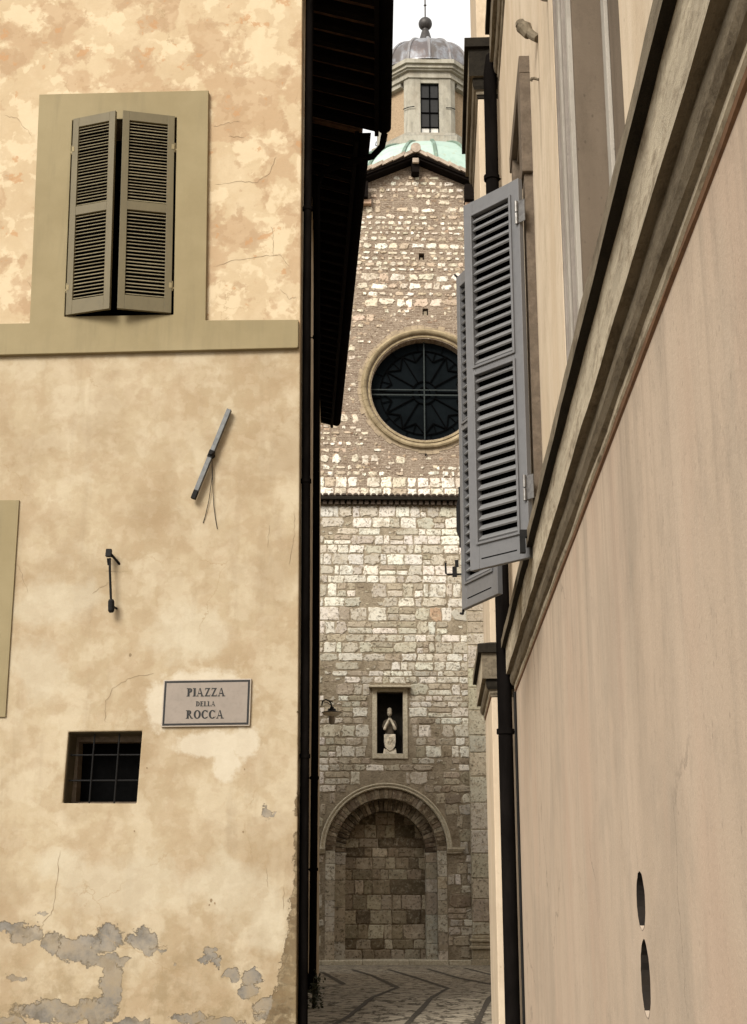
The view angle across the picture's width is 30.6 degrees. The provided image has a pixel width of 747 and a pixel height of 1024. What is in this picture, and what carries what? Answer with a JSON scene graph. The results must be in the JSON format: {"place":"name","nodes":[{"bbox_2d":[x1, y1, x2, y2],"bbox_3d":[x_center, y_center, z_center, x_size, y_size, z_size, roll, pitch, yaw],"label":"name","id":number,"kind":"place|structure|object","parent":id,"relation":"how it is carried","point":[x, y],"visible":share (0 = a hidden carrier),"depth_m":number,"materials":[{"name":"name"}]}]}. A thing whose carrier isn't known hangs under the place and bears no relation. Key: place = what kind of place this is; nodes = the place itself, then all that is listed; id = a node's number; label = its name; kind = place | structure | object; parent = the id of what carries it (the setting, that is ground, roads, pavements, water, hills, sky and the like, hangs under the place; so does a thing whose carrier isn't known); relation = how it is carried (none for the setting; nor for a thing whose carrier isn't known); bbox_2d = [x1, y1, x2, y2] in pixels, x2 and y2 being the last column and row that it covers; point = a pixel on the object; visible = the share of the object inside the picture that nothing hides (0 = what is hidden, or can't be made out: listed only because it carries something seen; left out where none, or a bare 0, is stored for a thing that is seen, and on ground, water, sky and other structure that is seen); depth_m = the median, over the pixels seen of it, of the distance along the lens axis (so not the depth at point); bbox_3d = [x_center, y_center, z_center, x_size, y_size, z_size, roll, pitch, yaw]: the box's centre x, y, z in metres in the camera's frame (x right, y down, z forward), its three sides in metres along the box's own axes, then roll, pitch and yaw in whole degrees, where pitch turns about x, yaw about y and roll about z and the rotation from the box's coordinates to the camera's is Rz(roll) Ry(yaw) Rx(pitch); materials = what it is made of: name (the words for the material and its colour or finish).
{"place":"outdoors","nodes":[
{"label":"outdoors","id":0,"kind":"place"},
{"bbox_2d":[308,965,491,1023],"bbox_3d":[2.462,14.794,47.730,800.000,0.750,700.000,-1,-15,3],"label":"ground","id":1,"kind":"structure","parent":0,"point":[460,1001],"depth_m":17.71,"materials":[{"name":"grey stone"}]},
{"bbox_2d":[0,0,393,1023],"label":"corner house","id":2,"kind":"structure","parent":1,"relation":"on","point":[150,238],"depth_m":14.20,"materials":[{"name":"paint"}]},
{"bbox_2d":[71,736,141,803],"bbox_3d":[-2.665,2.605,13.782,0.770,0.702,0.170,-1,-15,3],"label":"window frame","id":3,"kind":"structure","parent":2,"relation":"in","point":[76,790],"depth_m":13.77,"materials":[{"name":"black metal"}]},
{"bbox_2d":[105,549,119,612],"bbox_3d":[-2.661,0.710,13.891,0.135,0.657,0.166,-1,-15,3],"label":"flag holder","id":4,"kind":"object","parent":2,"relation":"attached to","point":[111,606],"visible":1,"depth_m":13.84,"materials":[{"name":"black metal"}]},
{"bbox_2d":[76,140,176,316],"bbox_3d":[-2.809,-3.166,15.466,1.600,2.700,0.020,-1,-15,3],"label":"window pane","id":5,"kind":"structure","parent":2,"relation":"in","point":[116,226],"depth_m":15.40,"materials":[{"name":"black glass"}]},
{"bbox_2d":[161,679,251,726],"bbox_3d":[-1.660,1.898,13.558,0.890,0.475,0.034,-1,-15,3],"label":"street sign","id":6,"kind":"object","parent":2,"relation":"attached to","point":[206,702],"visible":1,"depth_m":13.54,"materials":[{"name":"stone"}]},
{"bbox_2d":[191,408,231,528],"bbox_3d":[-1.686,-0.457,14.162,0.389,1.287,0.135,-1,-15,3],"label":"wall anchor","id":7,"kind":"object","parent":2,"relation":"attached to","point":[210,457],"depth_m":14.15,"materials":[{"name":"black metal"}]},
{"bbox_2d":[298,0,312,1023],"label":"drainpipe","id":8,"kind":"object","parent":2,"relation":"attached to","point":[304,755],"visible":0.91,"depth_m":14.10,"materials":[{"name":"black metal"}]},
{"bbox_2d":[308,133,387,992],"bbox_3d":[-0.340,0.293,18.331,1.285,11.722,0.170,-9,-17,29],"label":"drainpipe","id":9,"kind":"object","parent":2,"relation":"attached to","point":[316,337],"visible":0.89,"depth_m":18.46,"materials":[{"name":"black metal"}]},
{"bbox_2d":[308,968,329,1008],"bbox_3d":[-0.669,5.512,15.754,0.307,0.434,0.593,-3,-16,12],"label":"weed","id":10,"kind":"object","parent":1,"relation":"on","point":[315,998],"visible":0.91,"depth_m":15.71,"materials":[{"name":"green plant"}]},
{"bbox_2d":[308,117,370,974],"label":"row house","id":11,"kind":"structure","parent":1,"relation":"on","point":[342,192],"depth_m":22.68,"materials":[{"name":"brown wood"}]},
{"bbox_2d":[321,699,341,724],"bbox_3d":[-0.924,4.392,29.979,0.463,0.571,0.444,-1,-15,3],"label":"street lamp","id":12,"kind":"object","parent":11,"relation":"attached to","point":[331,713],"visible":1,"depth_m":29.88,"materials":[{"name":"black metal"}]},
{"bbox_2d":[318,968,490,1023],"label":"paving strips","id":13,"kind":"object","parent":1,"relation":"on","point":[418,1011],"visible":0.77,"depth_m":17.53,"materials":[{"name":"grey stone"}]},
{"bbox_2d":[319,0,490,964],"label":"church","id":14,"kind":"structure","parent":1,"relation":"on","point":[403,859],"depth_m":39.16,"materials":[{"name":"beige stone"}]},
{"bbox_2d":[382,707,396,753],"bbox_3d":[0.455,6.158,38.376,0.431,1.315,0.373,-1,-15,3],"label":"statue","id":15,"kind":"object","parent":14,"relation":"on","point":[389,725],"visible":0.99,"depth_m":38.20,"materials":[{"name":"stone"}]},
{"bbox_2d":[357,325,458,454],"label":"rose window","id":16,"kind":"structure","parent":14,"relation":"in","point":[413,390],"depth_m":41.23,"materials":[{"name":"yellow stone"}]},
{"bbox_2d":[445,0,746,1023],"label":"palazzo","id":17,"kind":"structure","parent":1,"relation":"on","point":[601,346],"depth_m":4.60,"materials":[{"name":"paint"}]},
{"bbox_2d":[483,52,520,1023],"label":"drainpipe","id":18,"kind":"object","parent":17,"relation":"attached to","point":[505,729],"visible":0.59,"depth_m":10.77,"materials":[{"name":"black metal"}]},
{"bbox_2d":[513,692,524,1023],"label":"cable","id":19,"kind":"object","parent":17,"relation":"attached to","point":[519,862],"visible":1,"depth_m":10.47,"materials":[{"name":"black metal"}]},
{"bbox_2d":[515,19,537,42],"bbox_3d":[0.892,-2.748,7.805,0.161,0.189,0.081,-10,-18,33],"label":"lamp bracket","id":20,"kind":"object","parent":17,"relation":"attached to","point":[524,29],"visible":0.96,"depth_m":7.79,"materials":[{"name":"stone"}]},
{"bbox_2d":[512,73,542,507],"bbox_3d":[1.064,-1.158,8.628,0.265,2.918,1.190,-1,-15,3],"label":"window frame","id":21,"kind":"structure","parent":17,"relation":"in","point":[523,170],"depth_m":8.15,"materials":[{"name":"brown stone"}]},
{"bbox_2d":[530,77,538,81],"bbox_3d":[0.913,-2.457,7.741,0.063,0.036,0.024,-11,-19,36],"label":"wall hook","id":22,"kind":"object","parent":17,"relation":"attached to","point":[533,78],"depth_m":7.73,"materials":[{"name":"stone"}]},
{"bbox_2d":[552,0,582,360],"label":"window frame","id":23,"kind":"structure","parent":17,"relation":"in","point":[566,128],"depth_m":6.35,"materials":[{"name":"grey stone"}]},
{"bbox_2d":[363,0,470,150],"label":"sky","id":24,"kind":"structure","parent":0,"point":[450,19],"materials":[{"name":"white"}]}
]}

